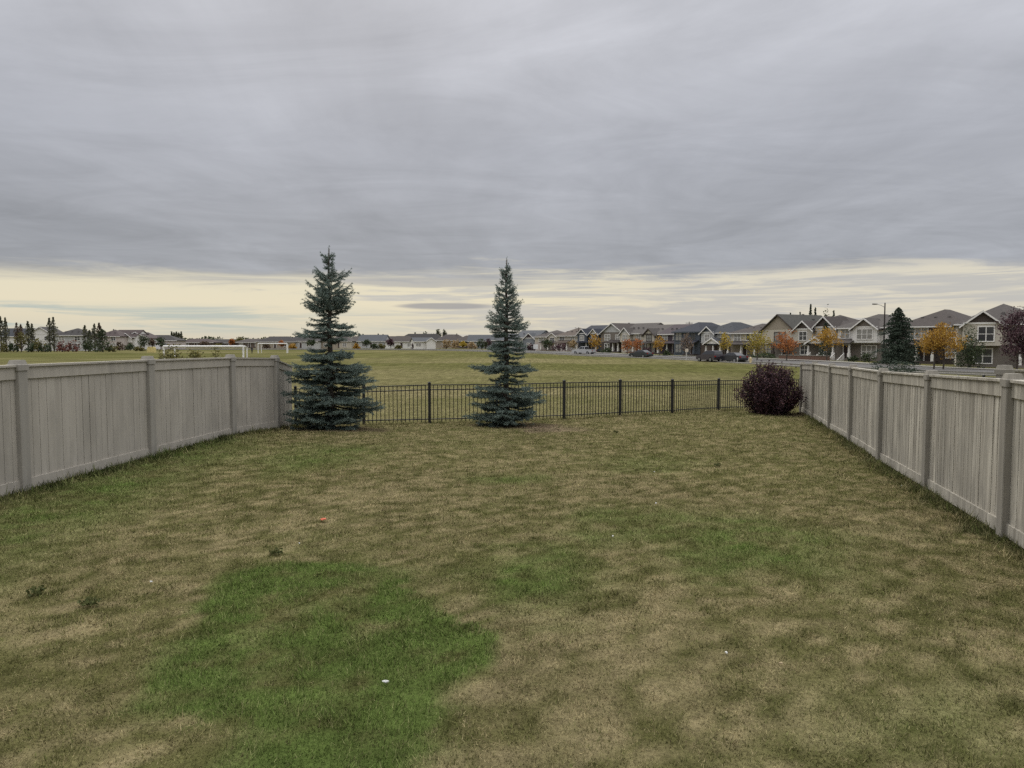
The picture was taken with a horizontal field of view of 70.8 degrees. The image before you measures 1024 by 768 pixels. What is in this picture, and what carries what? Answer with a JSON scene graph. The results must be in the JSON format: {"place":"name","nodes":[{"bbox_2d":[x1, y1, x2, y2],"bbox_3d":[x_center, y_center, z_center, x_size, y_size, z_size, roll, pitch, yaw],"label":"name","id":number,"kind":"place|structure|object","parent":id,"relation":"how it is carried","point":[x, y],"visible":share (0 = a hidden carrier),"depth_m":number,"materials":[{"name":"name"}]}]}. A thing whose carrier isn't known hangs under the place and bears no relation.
{"place":"outdoors","nodes":[
{"label":"outdoors","id":0,"kind":"place"},
{"bbox_2d":[0,348,1023,767],"bbox_3d":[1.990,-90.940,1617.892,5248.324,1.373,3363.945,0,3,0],"label":"ground","id":1,"kind":"structure","parent":0,"point":[402,368],"depth_m":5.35,"materials":[{"name":"green plant"}]},
{"bbox_2d":[0,316,4,349],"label":"poplar tree","id":2,"kind":"object","parent":1,"relation":"on","point":[1,325],"visible":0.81,"depth_m":199.43,"materials":[{"name":"green plant"}]},
{"bbox_2d":[1,317,10,347],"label":"poplar tree","id":3,"kind":"object","parent":1,"relation":"on","point":[4,332],"visible":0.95,"depth_m":199.37,"materials":[{"name":"green plant"}]},
{"bbox_2d":[0,328,35,350],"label":"house","id":4,"kind":"structure","parent":1,"relation":"on","point":[11,336],"depth_m":229.78,"materials":[{"name":"white"}]},
{"bbox_2d":[13,332,29,351],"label":"deciduous tree","id":5,"kind":"object","parent":1,"relation":"on","point":[22,338],"visible":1,"depth_m":198.53,"materials":[{"name":"green plant"}]},
{"bbox_2d":[24,321,31,350],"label":"poplar tree","id":6,"kind":"object","parent":1,"relation":"on","point":[27,329],"visible":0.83,"depth_m":204.34,"materials":[{"name":"green plant"}]},
{"bbox_2d":[26,585,46,595],"bbox_3d":[-3.678,1.597,5.560,0.147,0.070,0.134,0,3,0],"label":"weed tuft","id":7,"kind":"object","parent":1,"relation":"on","point":[34,590],"visible":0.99,"depth_m":5.56,"materials":[{"name":"green plant"}]},
{"bbox_2d":[31,338,46,351],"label":"bush","id":8,"kind":"object","parent":1,"relation":"on","point":[35,347],"visible":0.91,"depth_m":197.96,"materials":[{"name":"green plant"}]},
{"bbox_2d":[26,327,61,350],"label":"house","id":9,"kind":"structure","parent":1,"relation":"on","point":[41,334],"depth_m":227.54,"materials":[{"name":"white"}]},
{"bbox_2d":[38,343,51,351],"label":"bush","id":10,"kind":"object","parent":1,"relation":"on","point":[47,348],"visible":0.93,"depth_m":197.60,"materials":[{"name":"green plant"}]},
{"bbox_2d":[46,318,53,347],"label":"poplar tree","id":11,"kind":"object","parent":1,"relation":"on","point":[48,336],"visible":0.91,"depth_m":204.30,"materials":[{"name":"green plant"}]},
{"bbox_2d":[50,317,58,351],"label":"poplar tree","id":12,"kind":"object","parent":1,"relation":"on","point":[53,330],"visible":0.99,"depth_m":204.40,"materials":[{"name":"green plant"}]},
{"bbox_2d":[56,340,69,351],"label":"bush","id":13,"kind":"object","parent":1,"relation":"on","point":[60,347],"visible":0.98,"depth_m":199.33,"materials":[{"name":"red plant"}]},
{"bbox_2d":[65,340,80,351],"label":"bush","id":14,"kind":"object","parent":1,"relation":"on","point":[75,348],"visible":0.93,"depth_m":199.38,"materials":[{"name":"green plant"}]},
{"bbox_2d":[54,328,100,350],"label":"house","id":15,"kind":"structure","parent":1,"relation":"on","point":[73,334],"depth_m":224.60,"materials":[{"name":"grey"}]},
{"bbox_2d":[81,325,87,351],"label":"poplar tree","id":16,"kind":"object","parent":1,"relation":"on","point":[84,329],"visible":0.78,"depth_m":207.40,"materials":[{"name":"green plant"}]},
{"bbox_2d":[81,339,94,351],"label":"bush","id":17,"kind":"object","parent":1,"relation":"on","point":[86,345],"visible":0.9,"depth_m":201.28,"materials":[{"name":"green plant"}]},
{"bbox_2d":[77,596,100,605],"bbox_3d":[-3.126,1.609,5.334,0.165,0.062,0.124,0,3,0],"label":"weed tuft","id":18,"kind":"object","parent":1,"relation":"on","point":[93,600],"visible":1,"depth_m":5.32,"materials":[{"name":"green plant"}]},
{"bbox_2d":[91,323,97,349],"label":"poplar tree","id":19,"kind":"object","parent":1,"relation":"on","point":[93,334],"visible":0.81,"depth_m":207.40,"materials":[{"name":"green plant"}]},
{"bbox_2d":[90,329,113,351],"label":"conifer tree","id":20,"kind":"object","parent":1,"relation":"on","point":[102,332],"visible":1,"depth_m":198.19,"materials":[{"name":"green plant"}]},
{"bbox_2d":[103,330,128,349],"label":"house","id":21,"kind":"structure","parent":1,"relation":"on","point":[116,336],"depth_m":255.01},
{"bbox_2d":[118,330,148,349],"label":"house","id":22,"kind":"structure","parent":1,"relation":"on","point":[133,338],"depth_m":260.27,"materials":[{"name":"white"}]},
{"bbox_2d":[138,335,150,346],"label":"deciduous tree","id":23,"kind":"object","parent":1,"relation":"on","point":[142,338],"visible":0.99,"depth_m":234.18,"materials":[{"name":"green plant"}]},
{"bbox_2d":[131,332,159,348],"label":"house","id":24,"kind":"structure","parent":1,"relation":"on","point":[150,336],"depth_m":264.02,"materials":[{"name":"white"}]},
{"bbox_2d":[0,354,292,496],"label":"timber fence","id":25,"kind":"object","parent":1,"relation":"on","point":[57,420],"visible":0.91,"depth_m":11.36,"materials":[{"name":"grey wood"}]},
{"bbox_2d":[154,336,165,346],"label":"deciduous tree","id":26,"kind":"object","parent":1,"relation":"on","point":[160,342],"visible":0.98,"depth_m":249.21,"materials":[{"name":"green plant"}]},
{"bbox_2d":[156,335,186,348],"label":"house","id":27,"kind":"structure","parent":1,"relation":"on","point":[170,340],"depth_m":281.06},
{"bbox_2d":[157,343,187,358],"bbox_3d":[-12.672,-0.287,27.007,1.586,2.467,1.707,0,3,0],"label":"bush","id":28,"kind":"object","parent":1,"relation":"on","point":[168,356],"visible":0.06,"depth_m":26.68,"materials":[{"name":"green plant"}]},
{"bbox_2d":[186,349,205,357],"bbox_3d":[-11.995,-0.209,27.483,1.560,2.294,1.538,0,3,0],"label":"bush","id":29,"kind":"object","parent":1,"relation":"on","point":[197,355],"visible":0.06,"depth_m":27.29,"materials":[{"name":"green plant"}]},
{"bbox_2d":[186,339,222,344],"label":"house","id":30,"kind":"structure","parent":1,"relation":"on","point":[196,342],"depth_m":330.15,"materials":[{"name":"grey"}]},
{"bbox_2d":[163,345,247,356],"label":"soccer goal","id":31,"kind":"object","parent":1,"relation":"on","point":[211,346],"visible":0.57,"depth_m":65.86,"materials":[{"name":"white paint"}]},
{"bbox_2d":[234,339,260,347],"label":"house","id":32,"kind":"structure","parent":1,"relation":"on","point":[248,343],"depth_m":329.84,"materials":[{"name":"grey"}]},
{"bbox_2d":[183,336,333,339],"bbox_3d":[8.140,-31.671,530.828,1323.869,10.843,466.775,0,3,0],"label":"wood","id":33,"kind":"object","parent":1,"relation":"on","point":[206,337],"depth_m":617.56,"materials":[{"name":"green plant"}]},
{"bbox_2d":[255,336,295,348],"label":"house","id":34,"kind":"structure","parent":1,"relation":"on","point":[277,339],"depth_m":300.09,"materials":[{"name":"beige"}]},
{"bbox_2d":[268,547,282,554],"bbox_3d":[-2.176,1.546,6.634,0.145,0.062,0.115,0,3,0],"label":"weed tuft","id":35,"kind":"object","parent":1,"relation":"on","point":[275,551],"visible":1,"depth_m":6.62,"materials":[{"name":"green plant"}]},
{"bbox_2d":[292,337,320,348],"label":"house","id":36,"kind":"structure","parent":1,"relation":"on","point":[301,343],"depth_m":299.54,"materials":[{"name":"grey"}]},
{"bbox_2d":[320,337,337,348],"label":"house","id":37,"kind":"structure","parent":1,"relation":"on","point":[334,346],"depth_m":304.76,"materials":[{"name":"beige"}]},
{"bbox_2d":[280,245,385,430],"bbox_3d":[-4.247,-1.056,17.145,2.453,4.455,2.288,0,3,0],"label":"spruce tree","id":38,"kind":"object","parent":1,"relation":"on","point":[329,376],"visible":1,"depth_m":16.85,"materials":[{"name":"green plant"}]},
{"bbox_2d":[334,337,354,347],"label":"house","id":39,"kind":"structure","parent":1,"relation":"on","point":[349,343],"depth_m":317.22,"materials":[{"name":"beige"}]},
{"bbox_2d":[357,335,389,347],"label":"house","id":40,"kind":"structure","parent":1,"relation":"on","point":[376,339],"depth_m":314.19,"materials":[{"name":"grey"}]},
{"bbox_2d":[384,336,410,348],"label":"house","id":41,"kind":"structure","parent":1,"relation":"on","point":[404,342],"depth_m":307.67,"materials":[{"name":"white"}]},
{"bbox_2d":[405,334,440,339],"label":"house","id":42,"kind":"structure","parent":1,"relation":"on","point":[435,336],"depth_m":332.17,"materials":[{"name":"grey"}]},
{"bbox_2d":[410,337,436,348],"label":"house","id":43,"kind":"structure","parent":1,"relation":"on","point":[423,343],"depth_m":284.33,"materials":[{"name":"white"}]},
{"bbox_2d":[436,334,461,347],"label":"house","id":44,"kind":"structure","parent":1,"relation":"on","point":[450,337],"depth_m":311.69,"materials":[{"name":"beige"}]},
{"bbox_2d":[456,336,467,348],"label":"house","id":45,"kind":"structure","parent":1,"relation":"on","point":[464,338],"depth_m":309.26,"materials":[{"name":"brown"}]},
{"bbox_2d":[467,335,491,348],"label":"house","id":46,"kind":"structure","parent":1,"relation":"on","point":[473,338],"depth_m":301.07,"materials":[{"name":"grey"}]},
{"bbox_2d":[476,338,488,348],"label":"bush","id":47,"kind":"object","parent":1,"relation":"on","point":[482,345],"visible":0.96,"depth_m":269.00,"materials":[{"name":"green plant"}]},
{"bbox_2d":[491,334,515,348],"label":"house","id":48,"kind":"structure","parent":1,"relation":"on","point":[493,339],"depth_m":262.04,"materials":[{"name":"grey"}]},
{"bbox_2d":[462,257,546,426],"bbox_3d":[-0.195,-1.055,18.951,2.236,4.589,2.374,0,3,0],"label":"spruce tree","id":49,"kind":"object","parent":1,"relation":"on","point":[505,414],"visible":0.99,"depth_m":18.68,"materials":[{"name":"green plant"}]},
{"bbox_2d":[514,330,547,349],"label":"house","id":50,"kind":"structure","parent":1,"relation":"on","point":[527,337],"depth_m":235.44,"materials":[{"name":"grey"}]},
{"bbox_2d":[294,378,799,425],"bbox_3d":[2.898,0.633,22.501,18.723,1.706,1.174,-2,4,-27],"label":"metal fence","id":51,"kind":"object","parent":1,"relation":"on","point":[619,412],"visible":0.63,"depth_m":21.59,"materials":[{"name":"black metal"}]},
{"bbox_2d":[541,339,552,350],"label":"deciduous tree","id":52,"kind":"object","parent":1,"relation":"on","point":[547,342],"visible":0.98,"depth_m":204.12,"materials":[{"name":"green plant"}]},
{"bbox_2d":[534,330,563,350],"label":"house","id":53,"kind":"structure","parent":1,"relation":"on","point":[551,336],"depth_m":226.01,"materials":[{"name":"beige"}]},
{"bbox_2d":[552,343,566,350],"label":"bush","id":54,"kind":"object","parent":1,"relation":"on","point":[559,347],"visible":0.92,"depth_m":204.23,"materials":[{"name":"red plant"}]},
{"bbox_2d":[554,328,581,350],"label":"house","id":55,"kind":"structure","parent":1,"relation":"on","point":[566,337],"depth_m":213.79,"materials":[{"name":"beige"}]},
{"bbox_2d":[575,325,607,351],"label":"house","id":56,"kind":"structure","parent":1,"relation":"on","point":[584,335],"depth_m":201.79,"materials":[{"name":"stone"}]},
{"bbox_2d":[588,333,601,348],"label":"deciduous tree","id":57,"kind":"object","parent":1,"relation":"on","point":[593,339],"visible":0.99,"depth_m":171.42,"materials":[{"name":"yellow plant"}]},
{"bbox_2d":[598,323,634,352],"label":"house","id":58,"kind":"structure","parent":1,"relation":"on","point":[610,337],"depth_m":191.60,"materials":[{"name":"stone"}]},
{"bbox_2d":[621,339,632,353],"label":"deciduous tree","id":59,"kind":"object","parent":1,"relation":"on","point":[626,346],"visible":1,"depth_m":159.70,"materials":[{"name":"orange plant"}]},
{"bbox_2d":[630,338,643,350],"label":"deciduous tree","id":60,"kind":"object","parent":1,"relation":"on","point":[636,344],"visible":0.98,"depth_m":155.51,"materials":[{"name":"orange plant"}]},
{"bbox_2d":[618,323,663,352],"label":"house","id":61,"kind":"structure","parent":1,"relation":"on","point":[633,332],"depth_m":184.14,"materials":[{"name":"beige"}]},
{"bbox_2d":[639,324,674,353],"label":"house","id":62,"kind":"structure","parent":1,"relation":"on","point":[649,336],"depth_m":176.50,"materials":[{"name":"beige"}]},
{"bbox_2d":[653,336,667,354],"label":"deciduous tree","id":63,"kind":"object","parent":1,"relation":"on","point":[660,345],"visible":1,"depth_m":149.59,"materials":[{"name":"orange plant"}]},
{"bbox_2d":[656,324,691,354],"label":"house","id":64,"kind":"structure","parent":1,"relation":"on","point":[666,334],"depth_m":170.94,"materials":[{"name":"grey"}]},
{"bbox_2d":[679,332,693,352],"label":"deciduous tree","id":65,"kind":"object","parent":1,"relation":"on","point":[686,340],"visible":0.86,"depth_m":141.53,"materials":[{"name":"grey plant"}]},
{"bbox_2d":[671,322,719,355],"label":"house","id":66,"kind":"structure","parent":1,"relation":"on","point":[694,330],"depth_m":161.48,"materials":[{"name":"stone"}]},
{"bbox_2d":[696,351,722,361],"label":"parked suv","id":67,"kind":"object","parent":1,"relation":"on","point":[710,356],"visible":0.95,"depth_m":111.45,"materials":[{"name":"paint"}]},
{"bbox_2d":[698,322,751,354],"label":"house","id":68,"kind":"structure","parent":1,"relation":"on","point":[711,337],"depth_m":154.97,"materials":[{"name":"grey"}]},
{"bbox_2d":[719,331,732,354],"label":"deciduous tree","id":69,"kind":"object","parent":1,"relation":"on","point":[726,342],"visible":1,"depth_m":129.70,"materials":[{"name":"yellow plant"}]},
{"bbox_2d":[727,324,765,357],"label":"house","id":70,"kind":"structure","parent":1,"relation":"on","point":[737,345],"depth_m":147.51,"materials":[{"name":"beige"}]},
{"bbox_2d":[741,330,771,359],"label":"deciduous tree","id":71,"kind":"object","parent":1,"relation":"on","point":[756,347],"visible":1,"depth_m":115.39,"materials":[{"name":"yellow plant"}]},
{"bbox_2d":[749,351,777,358],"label":"hedge","id":72,"kind":"object","parent":1,"relation":"on","point":[766,355],"visible":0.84,"depth_m":128.93,"materials":[{"name":"green plant"}]},
{"bbox_2d":[733,360,806,414],"bbox_3d":[8.386,0.125,23.392,2.222,1.844,2.043,0,3,0],"label":"purple bush","id":73,"kind":"object","parent":1,"relation":"on","point":[768,391],"visible":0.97,"depth_m":23.08,"materials":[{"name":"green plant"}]},
{"bbox_2d":[770,329,801,360],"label":"deciduous tree","id":74,"kind":"object","parent":1,"relation":"on","point":[791,342],"visible":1,"depth_m":112.68,"materials":[{"name":"orange plant"}]},
{"bbox_2d":[758,314,821,357],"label":"house","id":75,"kind":"structure","parent":1,"relation":"on","point":[775,325],"depth_m":138.07,"materials":[{"name":"beige"}]},
{"bbox_2d":[779,355,829,360],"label":"retaining wall","id":76,"kind":"structure","parent":1,"relation":"on","point":[811,357],"depth_m":119.23,"materials":[{"name":"brick"}]},
{"bbox_2d":[788,315,856,358],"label":"house","id":77,"kind":"structure","parent":1,"relation":"on","point":[804,333],"depth_m":129.70,"materials":[{"name":"beige"}]},
{"bbox_2d":[798,331,806,340],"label":"window","id":78,"kind":"structure","parent":77,"relation":"in","point":[802,334],"depth_m":131.08,"materials":[{"name":"white glass"}]},
{"bbox_2d":[800,345,809,354],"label":"window","id":79,"kind":"structure","parent":77,"relation":"in","point":[803,350],"depth_m":132.48,"materials":[{"name":"white glass"}]},
{"bbox_2d":[816,322,831,356],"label":"conifer tree","id":80,"kind":"object","parent":1,"relation":"on","point":[824,347],"visible":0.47,"depth_m":121.52,"materials":[{"name":"green plant"}]},
{"bbox_2d":[809,326,846,360],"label":"deciduous tree","id":81,"kind":"object","parent":1,"relation":"on","point":[830,339],"visible":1,"depth_m":111.76,"materials":[{"name":"plant"}]},
{"bbox_2d":[858,352,877,361],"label":"bush","id":82,"kind":"object","parent":1,"relation":"on","point":[866,358],"visible":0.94,"depth_m":109.78,"materials":[{"name":"green plant"}]},
{"bbox_2d":[830,314,907,360],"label":"house","id":83,"kind":"structure","parent":1,"relation":"on","point":[859,338],"depth_m":115.32,"materials":[{"name":"white"}]},
{"bbox_2d":[840,329,849,338],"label":"window","id":84,"kind":"structure","parent":83,"relation":"in","point":[845,331],"depth_m":118.18,"materials":[{"name":"white glass"}]},
{"bbox_2d":[856,328,872,339],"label":"window","id":85,"kind":"structure","parent":83,"relation":"in","point":[863,334],"depth_m":114.16,"materials":[{"name":"white glass"}]},
{"bbox_2d":[861,345,876,357],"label":"window","id":86,"kind":"structure","parent":83,"relation":"in","point":[868,349],"depth_m":114.54,"materials":[{"name":"white glass"}]},
{"bbox_2d":[869,307,922,364],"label":"conifer tree","id":87,"kind":"object","parent":1,"relation":"on","point":[900,351],"visible":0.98,"depth_m":94.06,"materials":[{"name":"green plant"}]},
{"bbox_2d":[872,360,923,372],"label":"juniper bush","id":88,"kind":"object","parent":1,"relation":"on","point":[901,368],"visible":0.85,"depth_m":73.80,"materials":[{"name":"green plant"}]},
{"bbox_2d":[799,362,1023,548],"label":"timber fence","id":89,"kind":"object","parent":1,"relation":"on","point":[959,440],"visible":0.95,"depth_m":9.83,"materials":[{"name":"grey wood"}]},
{"bbox_2d":[899,309,970,363],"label":"house","id":90,"kind":"structure","parent":1,"relation":"on","point":[932,320],"depth_m":104.14,"materials":[{"name":"grey"}]},
{"bbox_2d":[910,327,928,339],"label":"window","id":91,"kind":"structure","parent":90,"relation":"in","point":[916,330],"depth_m":104.77,"materials":[{"name":"white glass"}]},
{"bbox_2d":[917,346,924,360],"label":"door","id":92,"kind":"structure","parent":90,"relation":"in","point":[922,355],"depth_m":104.65,"materials":[{"name":"white"}]},
{"bbox_2d":[912,322,971,368],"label":"deciduous tree","id":93,"kind":"object","parent":1,"relation":"on","point":[932,344],"visible":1,"depth_m":79.33,"materials":[{"name":"plant"}]},
{"bbox_2d":[952,323,989,367],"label":"bush","id":94,"kind":"object","parent":1,"relation":"on","point":[969,352],"visible":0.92,"depth_m":83.42,"materials":[{"name":"green plant"}]},
{"bbox_2d":[952,304,1023,367],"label":"house","id":95,"kind":"structure","parent":1,"relation":"on","point":[983,322],"depth_m":91.32,"materials":[{"name":"beige"}]},
{"bbox_2d":[972,348,992,363],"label":"window","id":96,"kind":"structure","parent":95,"relation":"in","point":[988,359],"depth_m":91.88,"materials":[{"name":"white glass"}]},
{"bbox_2d":[977,326,994,341],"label":"window","id":97,"kind":"structure","parent":95,"relation":"in","point":[987,333],"depth_m":90.79,"materials":[{"name":"white glass"}]},
{"bbox_2d":[994,365,1023,377],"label":"timber fence","id":98,"kind":"object","parent":1,"relation":"on","point":[1000,371],"visible":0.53,"depth_m":10.27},
{"bbox_2d":[995,306,1023,368],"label":"deciduous tree","id":99,"kind":"object","parent":1,"relation":"on","point":[1017,341],"visible":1,"depth_m":65.83,"materials":[{"name":"purple plant"}]},
{"bbox_2d":[0,0,1023,339],"label":"sky","id":100,"kind":"structure","parent":0,"point":[186,166],"materials":[{"name":"grey"}]},
{"bbox_2d":[146,349,995,375],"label":"path","id":101,"kind":"structure","parent":0,"point":[613,356],"depth_m":134.26,"materials":[{"name":"concrete"}]},
{"bbox_2d":[429,349,993,371],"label":"road","id":102,"kind":"structure","parent":0,"point":[840,364],"depth_m":100.27,"materials":[{"name":"grey asphalt"}]},
{"bbox_2d":[572,346,596,353],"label":"parked pickup","id":103,"kind":"object","parent":102,"relation":"on","point":[583,349],"visible":0.88,"depth_m":164.95,"materials":[{"name":"paint"}]},
{"bbox_2d":[629,350,652,356],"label":"parked car","id":104,"kind":"object","parent":102,"relation":"on","point":[643,353],"visible":0.83,"depth_m":137.81,"materials":[{"name":"paint"}]},
{"bbox_2d":[358,349,993,373],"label":"kerb","id":105,"kind":"structure","parent":102,"relation":"on","point":[971,372],"depth_m":123.53,"materials":[{"name":"concrete"}]},
{"bbox_2d":[431,349,993,369],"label":"kerb","id":106,"kind":"structure","parent":102,"relation":"on","point":[773,359],"depth_m":108.46,"materials":[{"name":"concrete"}]},
{"bbox_2d":[719,353,747,361],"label":"parked car","id":107,"kind":"object","parent":102,"relation":"on","point":[729,357],"visible":0.91,"depth_m":108.72,"materials":[{"name":"paint"}]},
{"bbox_2d":[474,349,990,368],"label":"pavement","id":108,"kind":"structure","parent":0,"point":[799,359],"depth_m":105.31,"materials":[{"name":"concrete"}]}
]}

